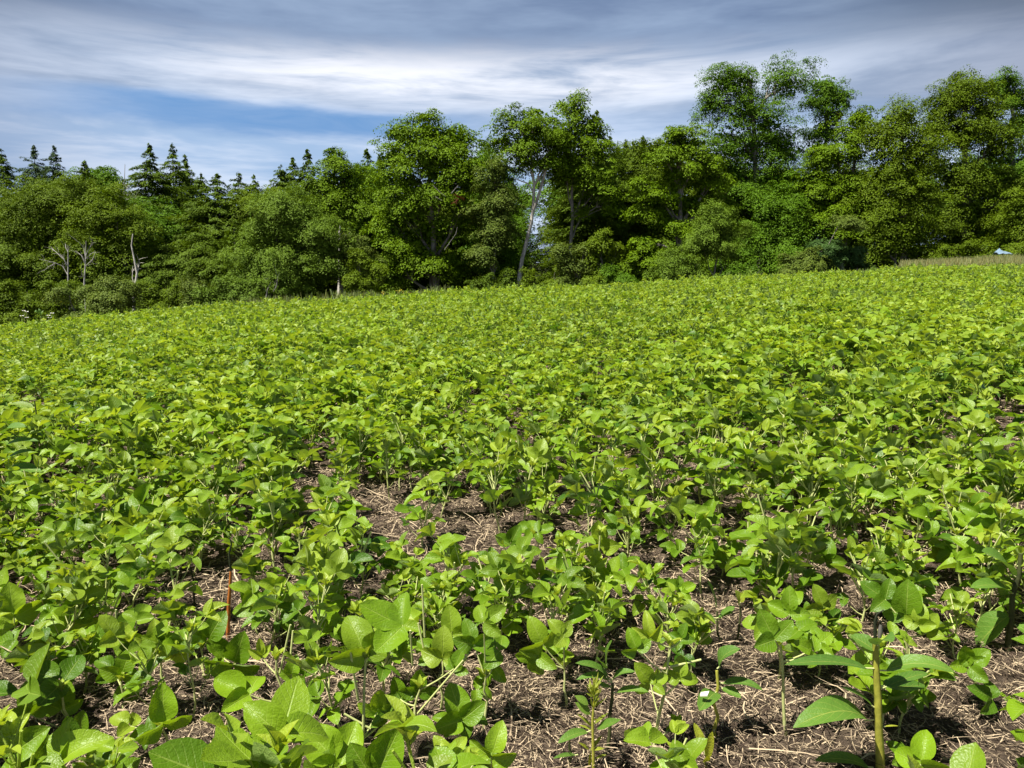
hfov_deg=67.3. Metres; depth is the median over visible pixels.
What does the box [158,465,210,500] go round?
soybean plant
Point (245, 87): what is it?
sky
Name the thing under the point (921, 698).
soybean plant
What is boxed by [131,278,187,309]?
bush
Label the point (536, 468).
soybean plant
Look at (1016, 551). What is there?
soybean plant
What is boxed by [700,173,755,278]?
maple tree
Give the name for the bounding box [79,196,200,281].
maple tree
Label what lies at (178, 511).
soybean plant
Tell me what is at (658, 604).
soybean plant
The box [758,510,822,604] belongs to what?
soybean plant
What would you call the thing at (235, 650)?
soybean plant
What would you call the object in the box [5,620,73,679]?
soybean plant
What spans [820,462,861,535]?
soybean plant
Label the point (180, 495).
soybean plant
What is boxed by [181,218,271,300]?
hemlock
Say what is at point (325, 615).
soybean plant
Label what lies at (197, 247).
broadleaf tree
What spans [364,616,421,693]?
soybean plant
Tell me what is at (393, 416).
soybean plant
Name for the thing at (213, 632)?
soybean plant
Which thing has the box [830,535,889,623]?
soybean plant
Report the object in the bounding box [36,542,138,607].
soybean plant
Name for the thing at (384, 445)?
soybean plant
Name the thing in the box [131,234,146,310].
dead tree
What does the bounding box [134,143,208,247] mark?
hemlock
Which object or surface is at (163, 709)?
soybean plant
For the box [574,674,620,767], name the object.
narrow leaved weed
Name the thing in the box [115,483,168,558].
soybean plant
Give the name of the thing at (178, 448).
soybean plant
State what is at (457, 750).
soybean plant
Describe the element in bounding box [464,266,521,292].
bush
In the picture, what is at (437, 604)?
soybean plant
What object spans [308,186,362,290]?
broadleaf tree
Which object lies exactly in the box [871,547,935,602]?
soybean plant
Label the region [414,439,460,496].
soybean plant
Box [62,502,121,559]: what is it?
soybean plant
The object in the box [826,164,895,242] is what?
broadleaf tree
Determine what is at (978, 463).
soybean plant
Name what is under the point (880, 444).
soybean plant
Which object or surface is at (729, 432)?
soybean plant
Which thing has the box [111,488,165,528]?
soybean plant
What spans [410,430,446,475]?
soybean plant
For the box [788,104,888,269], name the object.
maple tree
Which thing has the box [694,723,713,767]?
yellow seedling
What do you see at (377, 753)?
soybean plant
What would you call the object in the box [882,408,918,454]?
soybean plant
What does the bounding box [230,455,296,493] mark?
soybean plant
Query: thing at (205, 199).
hemlock
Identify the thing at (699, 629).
soybean plant
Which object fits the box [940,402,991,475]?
soybean plant
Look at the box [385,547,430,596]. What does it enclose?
soybean plant
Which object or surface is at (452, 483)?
soybean plant
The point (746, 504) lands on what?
soybean plant
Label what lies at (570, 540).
soybean plant
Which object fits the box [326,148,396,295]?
hemlock
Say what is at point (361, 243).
maple tree
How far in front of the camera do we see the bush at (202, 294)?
39.48 m
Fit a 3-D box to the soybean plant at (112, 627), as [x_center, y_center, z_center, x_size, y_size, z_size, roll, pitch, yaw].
[-0.995,0.768,2.060,0.184,0.349,0.173,2,6,20]
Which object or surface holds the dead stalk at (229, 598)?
on the ground at (698, 673)
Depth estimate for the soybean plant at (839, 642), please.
2.12 m
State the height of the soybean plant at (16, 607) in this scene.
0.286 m
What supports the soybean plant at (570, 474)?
on the ground at (698, 673)
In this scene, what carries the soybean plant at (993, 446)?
on the ground at (698, 673)
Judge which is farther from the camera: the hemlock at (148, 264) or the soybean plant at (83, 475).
the hemlock at (148, 264)
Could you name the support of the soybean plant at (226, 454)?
on the ground at (698, 673)
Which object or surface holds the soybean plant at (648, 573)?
on the ground at (698, 673)
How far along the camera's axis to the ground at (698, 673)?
2.30 m
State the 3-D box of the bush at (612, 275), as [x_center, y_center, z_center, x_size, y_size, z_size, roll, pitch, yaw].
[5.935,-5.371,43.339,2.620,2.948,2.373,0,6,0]
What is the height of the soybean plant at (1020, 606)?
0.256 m
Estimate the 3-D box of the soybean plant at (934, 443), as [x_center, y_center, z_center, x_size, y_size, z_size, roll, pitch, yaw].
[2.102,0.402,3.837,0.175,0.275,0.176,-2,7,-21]
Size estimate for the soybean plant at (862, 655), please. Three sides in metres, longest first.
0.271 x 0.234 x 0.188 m
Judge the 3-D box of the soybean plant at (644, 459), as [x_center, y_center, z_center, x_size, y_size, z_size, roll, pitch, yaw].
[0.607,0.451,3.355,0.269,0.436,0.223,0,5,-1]
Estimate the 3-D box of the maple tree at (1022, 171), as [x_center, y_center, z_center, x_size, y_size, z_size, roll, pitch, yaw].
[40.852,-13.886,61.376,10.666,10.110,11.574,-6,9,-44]
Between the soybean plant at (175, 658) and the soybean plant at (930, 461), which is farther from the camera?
the soybean plant at (930, 461)
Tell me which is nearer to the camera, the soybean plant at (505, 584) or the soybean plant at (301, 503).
the soybean plant at (505, 584)
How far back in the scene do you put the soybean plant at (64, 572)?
2.62 m
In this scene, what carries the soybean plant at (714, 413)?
on the ground at (698, 673)
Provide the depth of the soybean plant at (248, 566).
2.73 m
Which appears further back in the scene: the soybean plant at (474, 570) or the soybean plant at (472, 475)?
the soybean plant at (472, 475)
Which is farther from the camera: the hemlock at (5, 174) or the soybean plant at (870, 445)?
the hemlock at (5, 174)
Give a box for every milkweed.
[0,422,41,523]
[10,401,49,443]
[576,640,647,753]
[697,645,762,738]
[785,609,953,767]
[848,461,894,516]
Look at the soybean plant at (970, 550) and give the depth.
2.42 m
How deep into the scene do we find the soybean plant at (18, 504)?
3.93 m
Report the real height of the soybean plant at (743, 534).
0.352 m
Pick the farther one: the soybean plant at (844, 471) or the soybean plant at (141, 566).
the soybean plant at (844, 471)
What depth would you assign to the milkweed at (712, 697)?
1.89 m
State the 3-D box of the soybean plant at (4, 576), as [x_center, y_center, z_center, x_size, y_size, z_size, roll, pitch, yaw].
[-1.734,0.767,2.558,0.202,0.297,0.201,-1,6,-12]
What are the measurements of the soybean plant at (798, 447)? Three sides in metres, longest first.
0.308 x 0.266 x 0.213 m
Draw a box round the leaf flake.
[700,691,708,696]
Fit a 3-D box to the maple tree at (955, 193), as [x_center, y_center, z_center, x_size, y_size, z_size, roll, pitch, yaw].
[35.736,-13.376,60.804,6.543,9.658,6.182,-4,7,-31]
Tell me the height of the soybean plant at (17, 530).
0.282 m
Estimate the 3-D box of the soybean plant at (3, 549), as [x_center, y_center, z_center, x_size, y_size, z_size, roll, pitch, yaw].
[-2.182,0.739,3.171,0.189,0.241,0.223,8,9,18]
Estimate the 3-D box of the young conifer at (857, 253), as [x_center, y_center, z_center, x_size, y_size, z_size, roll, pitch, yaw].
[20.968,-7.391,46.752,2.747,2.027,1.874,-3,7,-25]
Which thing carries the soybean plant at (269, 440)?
on the ground at (698, 673)
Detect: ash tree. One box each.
[687,50,828,274]
[796,74,861,271]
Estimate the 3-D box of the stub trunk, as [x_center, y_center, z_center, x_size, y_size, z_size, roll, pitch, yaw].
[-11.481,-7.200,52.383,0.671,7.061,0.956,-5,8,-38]
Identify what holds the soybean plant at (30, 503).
on the ground at (698, 673)
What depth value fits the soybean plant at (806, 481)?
3.24 m
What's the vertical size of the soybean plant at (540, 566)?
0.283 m
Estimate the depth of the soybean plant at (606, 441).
3.83 m
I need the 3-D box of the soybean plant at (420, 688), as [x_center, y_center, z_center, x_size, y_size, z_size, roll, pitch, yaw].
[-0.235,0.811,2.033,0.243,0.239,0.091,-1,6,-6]
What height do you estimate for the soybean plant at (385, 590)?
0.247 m
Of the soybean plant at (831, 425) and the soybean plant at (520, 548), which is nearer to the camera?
the soybean plant at (520, 548)
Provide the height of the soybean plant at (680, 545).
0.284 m
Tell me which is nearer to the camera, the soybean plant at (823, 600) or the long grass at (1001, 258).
the soybean plant at (823, 600)
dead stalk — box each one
[190,566,198,611]
[226,537,231,639]
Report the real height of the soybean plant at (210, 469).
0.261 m
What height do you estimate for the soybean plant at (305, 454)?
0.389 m
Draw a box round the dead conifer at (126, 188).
[122,170,139,275]
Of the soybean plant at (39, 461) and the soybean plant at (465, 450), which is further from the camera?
the soybean plant at (465, 450)
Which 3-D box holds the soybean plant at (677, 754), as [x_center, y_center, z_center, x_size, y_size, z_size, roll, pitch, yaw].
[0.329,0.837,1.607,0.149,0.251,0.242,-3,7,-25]
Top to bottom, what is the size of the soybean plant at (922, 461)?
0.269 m
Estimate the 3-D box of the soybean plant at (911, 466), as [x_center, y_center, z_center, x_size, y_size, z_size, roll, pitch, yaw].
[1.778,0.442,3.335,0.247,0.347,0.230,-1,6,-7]
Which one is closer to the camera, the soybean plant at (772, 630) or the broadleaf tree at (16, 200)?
the soybean plant at (772, 630)
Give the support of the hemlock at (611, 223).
on the ground at (698, 673)
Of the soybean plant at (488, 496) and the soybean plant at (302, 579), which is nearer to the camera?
the soybean plant at (302, 579)
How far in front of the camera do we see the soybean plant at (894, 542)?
2.69 m
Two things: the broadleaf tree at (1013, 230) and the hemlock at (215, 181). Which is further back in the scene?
the hemlock at (215, 181)
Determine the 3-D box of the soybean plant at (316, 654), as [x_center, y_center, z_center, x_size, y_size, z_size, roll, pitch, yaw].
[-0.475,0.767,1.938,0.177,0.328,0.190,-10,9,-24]
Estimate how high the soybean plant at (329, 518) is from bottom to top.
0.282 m
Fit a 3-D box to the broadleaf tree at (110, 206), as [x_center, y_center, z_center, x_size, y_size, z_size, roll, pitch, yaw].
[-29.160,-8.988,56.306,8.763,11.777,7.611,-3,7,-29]
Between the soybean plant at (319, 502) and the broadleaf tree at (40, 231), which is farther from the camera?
the broadleaf tree at (40, 231)
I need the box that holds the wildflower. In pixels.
[34,309,43,321]
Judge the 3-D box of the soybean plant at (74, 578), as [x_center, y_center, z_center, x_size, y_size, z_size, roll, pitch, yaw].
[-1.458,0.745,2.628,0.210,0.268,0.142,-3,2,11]
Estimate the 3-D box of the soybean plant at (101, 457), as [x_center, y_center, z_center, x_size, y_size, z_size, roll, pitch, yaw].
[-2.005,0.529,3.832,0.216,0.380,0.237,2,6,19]
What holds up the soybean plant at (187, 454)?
on the ground at (698, 673)
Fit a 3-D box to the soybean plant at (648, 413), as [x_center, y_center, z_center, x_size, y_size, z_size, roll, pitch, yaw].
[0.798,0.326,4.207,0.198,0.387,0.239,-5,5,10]
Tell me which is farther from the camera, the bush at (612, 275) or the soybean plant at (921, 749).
the bush at (612, 275)
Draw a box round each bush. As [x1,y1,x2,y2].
[0,278,56,325]
[14,278,80,321]
[40,283,127,320]
[72,274,143,312]
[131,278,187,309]
[174,274,215,308]
[184,285,229,305]
[209,274,272,303]
[340,247,389,295]
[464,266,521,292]
[517,263,561,287]
[549,240,594,286]
[576,226,629,286]
[595,263,638,284]
[642,245,708,280]
[673,197,756,274]
[707,259,759,276]
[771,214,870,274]
[936,238,1000,259]
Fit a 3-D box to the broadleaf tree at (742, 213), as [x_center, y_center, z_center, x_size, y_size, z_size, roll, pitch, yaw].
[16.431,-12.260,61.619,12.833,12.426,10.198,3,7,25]
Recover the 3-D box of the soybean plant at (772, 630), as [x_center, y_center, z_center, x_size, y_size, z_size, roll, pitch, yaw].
[0.684,0.698,1.871,0.225,0.399,0.113,0,6,0]
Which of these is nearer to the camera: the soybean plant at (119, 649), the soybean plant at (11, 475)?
the soybean plant at (119, 649)
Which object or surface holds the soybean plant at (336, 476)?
on the ground at (698, 673)
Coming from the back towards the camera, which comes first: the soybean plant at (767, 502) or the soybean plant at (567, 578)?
the soybean plant at (767, 502)
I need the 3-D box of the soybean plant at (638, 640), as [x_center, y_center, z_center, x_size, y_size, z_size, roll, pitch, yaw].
[0.345,0.737,1.865,0.215,0.380,0.120,-3,7,-27]
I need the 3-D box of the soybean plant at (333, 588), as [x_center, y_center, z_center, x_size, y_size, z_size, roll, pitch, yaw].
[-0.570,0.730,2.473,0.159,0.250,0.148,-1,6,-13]
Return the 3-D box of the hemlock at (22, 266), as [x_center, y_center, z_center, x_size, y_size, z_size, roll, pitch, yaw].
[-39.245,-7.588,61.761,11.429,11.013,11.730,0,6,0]
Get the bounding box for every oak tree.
[837,92,974,266]
[907,64,1023,257]
[980,65,1023,208]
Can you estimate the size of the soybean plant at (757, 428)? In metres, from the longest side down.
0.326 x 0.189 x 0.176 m
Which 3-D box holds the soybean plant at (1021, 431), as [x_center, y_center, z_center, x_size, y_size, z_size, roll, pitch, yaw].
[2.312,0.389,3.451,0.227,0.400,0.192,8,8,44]
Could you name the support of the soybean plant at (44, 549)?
on the ground at (698, 673)
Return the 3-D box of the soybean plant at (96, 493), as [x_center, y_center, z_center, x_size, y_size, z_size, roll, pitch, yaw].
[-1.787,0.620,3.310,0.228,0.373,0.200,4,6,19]
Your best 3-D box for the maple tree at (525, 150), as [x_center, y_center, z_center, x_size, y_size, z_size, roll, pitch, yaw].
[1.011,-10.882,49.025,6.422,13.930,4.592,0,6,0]
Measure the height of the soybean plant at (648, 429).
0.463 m
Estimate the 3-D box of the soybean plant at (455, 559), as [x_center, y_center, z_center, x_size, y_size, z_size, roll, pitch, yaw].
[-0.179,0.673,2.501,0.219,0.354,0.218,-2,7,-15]
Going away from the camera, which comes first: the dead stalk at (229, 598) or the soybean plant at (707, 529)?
the dead stalk at (229, 598)
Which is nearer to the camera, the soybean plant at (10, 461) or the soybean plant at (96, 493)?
the soybean plant at (96, 493)
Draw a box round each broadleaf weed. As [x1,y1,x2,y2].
[553,728,589,764]
[694,581,744,644]
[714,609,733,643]
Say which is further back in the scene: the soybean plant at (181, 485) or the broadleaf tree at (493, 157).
the broadleaf tree at (493, 157)
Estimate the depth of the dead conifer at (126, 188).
60.64 m
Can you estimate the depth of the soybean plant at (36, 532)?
3.11 m
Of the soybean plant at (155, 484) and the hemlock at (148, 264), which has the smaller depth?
the soybean plant at (155, 484)
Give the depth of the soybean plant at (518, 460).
3.73 m
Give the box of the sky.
[0,0,1023,262]
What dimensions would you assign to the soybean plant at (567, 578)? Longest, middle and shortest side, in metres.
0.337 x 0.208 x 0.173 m
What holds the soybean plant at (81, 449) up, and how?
on the ground at (698, 673)
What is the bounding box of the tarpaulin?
[992,248,1014,254]
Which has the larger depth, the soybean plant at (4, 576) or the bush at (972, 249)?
the bush at (972, 249)
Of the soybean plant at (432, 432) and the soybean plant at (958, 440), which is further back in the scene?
the soybean plant at (432, 432)
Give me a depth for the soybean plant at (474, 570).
2.45 m
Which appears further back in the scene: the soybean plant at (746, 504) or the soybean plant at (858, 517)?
the soybean plant at (746, 504)
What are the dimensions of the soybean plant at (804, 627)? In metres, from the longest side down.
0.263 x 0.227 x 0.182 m
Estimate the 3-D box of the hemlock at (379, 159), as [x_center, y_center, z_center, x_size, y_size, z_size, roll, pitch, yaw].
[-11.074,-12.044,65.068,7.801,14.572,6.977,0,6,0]
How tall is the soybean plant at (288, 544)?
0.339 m
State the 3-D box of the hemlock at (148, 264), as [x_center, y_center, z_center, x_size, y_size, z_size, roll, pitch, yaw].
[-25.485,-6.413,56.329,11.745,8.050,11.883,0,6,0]
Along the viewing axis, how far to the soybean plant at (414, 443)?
3.94 m
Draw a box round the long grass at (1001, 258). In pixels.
[35,252,1023,319]
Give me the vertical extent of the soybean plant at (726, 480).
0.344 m
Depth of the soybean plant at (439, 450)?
4.02 m
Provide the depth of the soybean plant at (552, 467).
3.90 m
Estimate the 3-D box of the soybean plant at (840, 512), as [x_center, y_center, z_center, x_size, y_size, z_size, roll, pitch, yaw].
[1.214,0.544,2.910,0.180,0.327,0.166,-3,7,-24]
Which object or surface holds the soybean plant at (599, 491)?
on the ground at (698, 673)
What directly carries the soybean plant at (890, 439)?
on the ground at (698, 673)
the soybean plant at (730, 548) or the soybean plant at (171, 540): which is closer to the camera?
the soybean plant at (171, 540)
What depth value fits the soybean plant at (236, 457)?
3.68 m
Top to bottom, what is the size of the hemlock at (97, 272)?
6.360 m
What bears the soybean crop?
on the ground at (698, 673)
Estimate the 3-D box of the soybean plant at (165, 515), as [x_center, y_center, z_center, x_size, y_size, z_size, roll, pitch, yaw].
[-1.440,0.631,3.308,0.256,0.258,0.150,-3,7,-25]
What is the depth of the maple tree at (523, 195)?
62.19 m
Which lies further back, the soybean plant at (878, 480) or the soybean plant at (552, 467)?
the soybean plant at (552, 467)
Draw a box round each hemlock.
[0,149,28,213]
[0,203,61,306]
[0,222,81,323]
[11,145,49,193]
[28,281,89,317]
[31,145,74,308]
[73,160,98,187]
[75,260,160,313]
[113,241,219,312]
[114,196,259,301]
[118,143,194,255]
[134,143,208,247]
[150,172,222,261]
[160,154,206,216]
[172,173,250,281]
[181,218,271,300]
[207,173,254,274]
[220,174,302,294]
[266,164,291,190]
[283,149,345,298]
[284,157,330,296]
[324,232,478,297]
[325,237,481,294]
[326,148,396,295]
[350,153,397,292]
[377,208,490,292]
[498,225,564,283]
[536,110,648,276]
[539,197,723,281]
[567,135,653,283]
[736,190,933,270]
[832,162,956,269]
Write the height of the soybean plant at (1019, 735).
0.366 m
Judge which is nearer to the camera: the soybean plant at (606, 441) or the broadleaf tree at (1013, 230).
the soybean plant at (606, 441)
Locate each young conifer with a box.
[800,237,856,271]
[836,245,872,270]
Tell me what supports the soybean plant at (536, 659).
on the ground at (698, 673)
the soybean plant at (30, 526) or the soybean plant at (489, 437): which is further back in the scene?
the soybean plant at (489, 437)
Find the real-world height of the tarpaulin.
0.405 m
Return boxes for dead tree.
[40,241,70,308]
[68,234,95,308]
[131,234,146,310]
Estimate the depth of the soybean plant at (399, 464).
4.09 m
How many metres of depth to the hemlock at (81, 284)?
53.64 m
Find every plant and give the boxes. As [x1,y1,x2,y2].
[0,439,31,501]
[0,466,47,537]
[0,478,60,536]
[0,496,21,547]
[0,512,38,560]
[0,523,29,568]
[0,546,11,561]
[0,551,55,604]
[0,567,22,621]
[0,582,45,658]
[0,725,49,767]
[2,454,50,535]
[3,477,37,518]
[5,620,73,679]
[12,655,101,730]
[13,535,62,590]
[21,530,80,575]
[22,476,103,523]
[22,575,106,651]
[29,600,99,651]
[30,463,66,523]
[31,567,77,611]
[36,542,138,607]
[39,521,86,569]
[43,716,134,767]
[45,613,106,693]
[46,467,83,516]
[51,502,88,557]
[51,558,153,621]
[56,562,113,613]
[57,473,94,503]
[57,482,112,539]
[61,443,117,484]
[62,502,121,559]
[76,482,127,550]
[77,734,139,767]
[78,524,133,612]
[81,607,142,658]
[84,452,142,509]
[89,448,144,482]
[93,446,134,504]
[94,650,145,707]
[98,604,186,705]
[104,457,138,499]
[104,497,178,591]
[106,497,145,529]
[109,682,191,749]
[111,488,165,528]
[114,532,168,607]
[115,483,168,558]
[119,458,169,501]
[124,451,163,498]
[133,618,194,682]
[139,524,203,625]
[145,479,194,525]
[148,505,179,527]
[151,582,206,649]
[153,457,190,487]
[153,497,230,567]
[155,440,193,468]
[157,598,228,716]
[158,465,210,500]
[169,477,205,503]
[171,451,205,481]
[171,610,228,674]
[178,488,245,576]
[179,507,230,560]
[182,454,228,522]
[186,446,232,505]
[201,463,238,496]
[204,493,246,546]
[204,631,260,676]
[208,443,233,511]
[211,436,257,507]
[213,624,323,711]
[215,438,245,472]
[218,518,271,578]
[229,563,313,650]
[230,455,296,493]
[232,540,285,591]
[232,587,288,635]
[238,443,288,506]
[239,442,285,526]
[239,478,294,575]
[240,481,289,562]
[242,436,287,479]
[252,459,307,553]
[256,482,304,563]
[265,489,313,552]
[275,515,316,598]
[277,544,355,645]
[283,447,322,492]
[283,628,357,728]
[295,538,349,593]
[295,539,331,605]
[301,721,363,767]
[303,526,373,615]
[305,486,346,542]
[307,511,362,554]
[308,575,358,646]
[310,480,354,509]
[313,474,371,515]
[327,439,361,492]
[328,464,361,498]
[328,592,410,745]
[330,596,377,652]
[338,514,390,598]
[340,729,403,767]
[341,418,379,485]
[364,443,396,486]
[364,531,413,587]
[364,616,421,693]
[370,426,410,499]
[376,568,420,631]
[381,413,419,489]
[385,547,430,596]
[386,649,468,715]
[393,446,420,490]
[394,471,447,548]
[394,576,435,636]
[399,424,441,496]
[409,584,466,710]
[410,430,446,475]
[410,591,465,653]
[412,569,473,628]
[413,432,455,484]
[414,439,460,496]
[414,523,470,585]
[430,533,488,602]
[432,682,488,739]
[433,461,470,517]
[433,735,466,749]
[435,741,487,767]
[447,440,492,491]
[453,604,508,730]
[454,423,503,506]
[460,550,509,623]
[464,720,516,767]
[466,465,501,514]
[469,433,515,532]
[472,535,530,597]
[474,552,533,638]
[476,536,541,634]
[478,431,517,457]
[482,424,524,500]
[485,453,529,509]
[491,557,557,644]
[493,445,524,474]
[494,434,553,520]
[496,520,574,568]
[515,616,573,705]
[520,447,559,480]
[520,451,562,479]
[521,566,585,653]
[522,422,566,497]
[526,483,564,526]
[529,475,559,520]
[541,533,597,615]
[545,533,590,615]
[550,416,593,488]
[551,520,639,594]
[557,443,597,520]
[558,449,618,522]
[564,433,592,459]
[564,483,605,546]
[568,585,631,679]
[569,575,625,646]
[574,410,627,486]
[576,549,625,610]
[591,420,635,467]
[591,457,616,505]
[596,447,627,509]
[598,457,637,518]
[601,476,654,550]
[604,495,658,557]
[619,411,671,494]
[621,610,700,744]
[622,437,678,528]
[622,557,669,623]
[623,720,707,767]
[638,407,674,471]
[638,450,690,521]
[642,581,693,661]
[646,481,694,540]
[654,423,697,484]
[659,499,719,569]
[661,598,715,691]
[663,576,695,621]
[669,417,714,497]
[669,501,724,598]
[682,454,718,503]
[690,425,744,511]
[694,524,745,575]
[697,457,741,526]
[698,415,727,454]
[698,447,744,519]
[701,495,846,574]
[705,407,737,481]
[720,432,746,487]
[725,431,769,470]
[725,537,800,599]
[727,456,768,499]
[728,480,772,520]
[729,508,818,598]
[730,418,782,498]
[731,431,769,485]
[739,470,786,556]
[740,418,762,441]
[740,585,822,678]
[743,515,820,599]
[754,443,797,515]
[754,585,833,735]
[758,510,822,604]
[764,397,803,454]
[764,415,798,455]
[765,453,808,501]
[775,457,838,525]
[778,437,816,495]
[781,454,837,513]
[784,504,831,597]
[787,421,830,458]
[787,436,817,457]
[789,399,824,442]
[791,614,857,676]
[802,428,846,467]
[803,584,840,631]
[805,451,834,500]
[809,486,858,568]
[818,416,858,450]
[818,499,865,545]
[820,428,859,488]
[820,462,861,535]
[821,450,864,510]
[825,463,887,561]
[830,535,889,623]
[836,617,914,722]
[838,435,900,493]
[846,416,880,475]
[849,465,895,534]
[852,398,902,446]
[852,513,906,584]
[859,440,904,471]
[860,578,944,653]
[861,526,914,584]
[864,420,926,485]
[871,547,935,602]
[873,433,913,471]
[873,458,909,523]
[873,522,935,590]
[879,633,959,732]
[880,476,935,534]
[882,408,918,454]
[884,556,941,603]
[885,486,953,576]
[886,729,949,767]
[891,447,947,487]
[893,448,966,520]
[894,464,967,519]
[905,458,943,500]
[907,469,996,587]
[909,409,944,451]
[913,428,944,454]
[915,439,946,469]
[927,591,982,659]
[932,420,972,502]
[934,486,977,570]
[935,554,1021,632]
[936,491,975,550]
[938,435,977,500]
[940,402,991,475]
[947,459,983,482]
[949,646,1021,714]
[950,399,992,458]
[950,520,1019,610]
[958,449,1023,503]
[960,528,994,566]
[968,491,1023,598]
[970,547,1023,651]
[971,545,1023,611]
[972,436,1013,503]
[977,419,1002,453]
[977,450,1018,497]
[983,459,1023,520]
[989,530,1023,598]
[999,503,1023,566]
[1002,462,1023,512]
[1006,422,1023,455]
[1010,730,1023,767]
[1012,425,1023,508]
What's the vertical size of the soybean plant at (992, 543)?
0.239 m
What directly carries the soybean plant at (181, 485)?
on the ground at (698, 673)
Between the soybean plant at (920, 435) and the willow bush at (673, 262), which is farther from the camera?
the willow bush at (673, 262)
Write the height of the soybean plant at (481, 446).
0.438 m
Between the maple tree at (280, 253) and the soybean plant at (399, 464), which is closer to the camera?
the soybean plant at (399, 464)
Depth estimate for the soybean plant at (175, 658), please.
2.20 m
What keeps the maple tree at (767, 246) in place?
on the ground at (698, 673)
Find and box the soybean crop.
[0,262,1023,767]
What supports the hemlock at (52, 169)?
on the ground at (698, 673)
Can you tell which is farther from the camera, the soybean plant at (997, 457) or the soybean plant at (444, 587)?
the soybean plant at (997, 457)
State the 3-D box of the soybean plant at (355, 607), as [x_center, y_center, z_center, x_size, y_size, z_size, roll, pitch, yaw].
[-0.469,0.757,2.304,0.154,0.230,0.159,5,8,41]
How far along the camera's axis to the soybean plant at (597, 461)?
3.69 m
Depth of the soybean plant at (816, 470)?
3.21 m
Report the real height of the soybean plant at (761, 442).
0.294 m
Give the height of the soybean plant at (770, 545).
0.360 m
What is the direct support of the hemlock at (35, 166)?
on the ground at (698, 673)
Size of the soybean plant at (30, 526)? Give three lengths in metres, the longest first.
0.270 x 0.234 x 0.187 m
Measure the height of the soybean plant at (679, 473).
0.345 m
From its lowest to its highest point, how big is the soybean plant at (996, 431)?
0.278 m
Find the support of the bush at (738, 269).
on the ground at (698, 673)
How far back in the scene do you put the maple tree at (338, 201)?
54.14 m
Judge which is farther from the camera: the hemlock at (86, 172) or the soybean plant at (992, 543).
the hemlock at (86, 172)
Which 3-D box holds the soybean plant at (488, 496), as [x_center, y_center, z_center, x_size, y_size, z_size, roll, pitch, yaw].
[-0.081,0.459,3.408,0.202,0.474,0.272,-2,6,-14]
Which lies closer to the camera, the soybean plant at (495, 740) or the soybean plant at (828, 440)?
the soybean plant at (495, 740)
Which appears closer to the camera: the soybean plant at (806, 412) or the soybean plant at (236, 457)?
the soybean plant at (236, 457)
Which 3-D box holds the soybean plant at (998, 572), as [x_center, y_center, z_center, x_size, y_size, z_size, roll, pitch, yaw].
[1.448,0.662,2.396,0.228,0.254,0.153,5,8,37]
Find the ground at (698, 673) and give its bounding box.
[0,255,1023,767]
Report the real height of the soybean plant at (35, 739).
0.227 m
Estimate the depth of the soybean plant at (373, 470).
4.19 m
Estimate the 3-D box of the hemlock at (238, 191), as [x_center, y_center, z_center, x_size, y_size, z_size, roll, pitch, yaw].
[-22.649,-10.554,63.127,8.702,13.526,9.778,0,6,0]
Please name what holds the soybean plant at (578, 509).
on the ground at (698, 673)
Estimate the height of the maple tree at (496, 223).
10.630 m
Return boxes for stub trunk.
[338,226,340,292]
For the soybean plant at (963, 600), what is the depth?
2.23 m
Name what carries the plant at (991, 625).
on the ground at (698, 673)
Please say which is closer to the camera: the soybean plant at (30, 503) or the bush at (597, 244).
the soybean plant at (30, 503)
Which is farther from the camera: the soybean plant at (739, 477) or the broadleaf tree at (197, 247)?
the broadleaf tree at (197, 247)
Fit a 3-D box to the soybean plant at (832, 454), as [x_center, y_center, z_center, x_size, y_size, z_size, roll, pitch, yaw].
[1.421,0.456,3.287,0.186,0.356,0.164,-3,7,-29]
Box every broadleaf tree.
[0,171,126,298]
[0,187,65,231]
[45,178,176,285]
[58,165,146,196]
[128,223,264,310]
[195,184,319,295]
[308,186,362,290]
[381,187,481,292]
[462,142,525,232]
[504,182,544,271]
[520,176,624,278]
[599,135,693,251]
[653,152,774,276]
[746,165,818,260]
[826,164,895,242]
[894,155,949,242]
[958,185,1023,257]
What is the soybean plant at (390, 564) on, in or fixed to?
on the ground at (698, 673)
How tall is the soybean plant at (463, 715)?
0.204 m
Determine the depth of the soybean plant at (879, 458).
3.54 m
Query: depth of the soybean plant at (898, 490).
3.05 m
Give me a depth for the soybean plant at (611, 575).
2.49 m
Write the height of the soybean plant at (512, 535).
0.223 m
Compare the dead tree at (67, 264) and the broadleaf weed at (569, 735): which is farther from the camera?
the dead tree at (67, 264)
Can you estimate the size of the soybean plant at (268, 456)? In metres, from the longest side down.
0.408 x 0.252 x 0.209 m
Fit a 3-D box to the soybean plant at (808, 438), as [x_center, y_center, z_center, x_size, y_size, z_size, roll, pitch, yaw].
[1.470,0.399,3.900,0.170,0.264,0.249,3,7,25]
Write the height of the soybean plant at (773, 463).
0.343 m
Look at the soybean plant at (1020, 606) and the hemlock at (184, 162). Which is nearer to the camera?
the soybean plant at (1020, 606)
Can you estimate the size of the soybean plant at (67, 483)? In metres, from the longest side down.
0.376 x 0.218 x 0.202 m
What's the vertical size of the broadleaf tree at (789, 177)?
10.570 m
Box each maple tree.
[60,189,141,284]
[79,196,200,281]
[213,182,357,299]
[298,146,391,293]
[309,230,389,294]
[343,163,408,295]
[358,106,494,293]
[448,190,534,289]
[454,153,528,284]
[464,180,547,285]
[477,101,577,284]
[515,178,650,282]
[527,182,683,283]
[536,87,630,253]
[615,121,742,282]
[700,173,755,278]
[721,170,846,275]
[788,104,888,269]
[922,154,1000,244]
[953,148,1023,199]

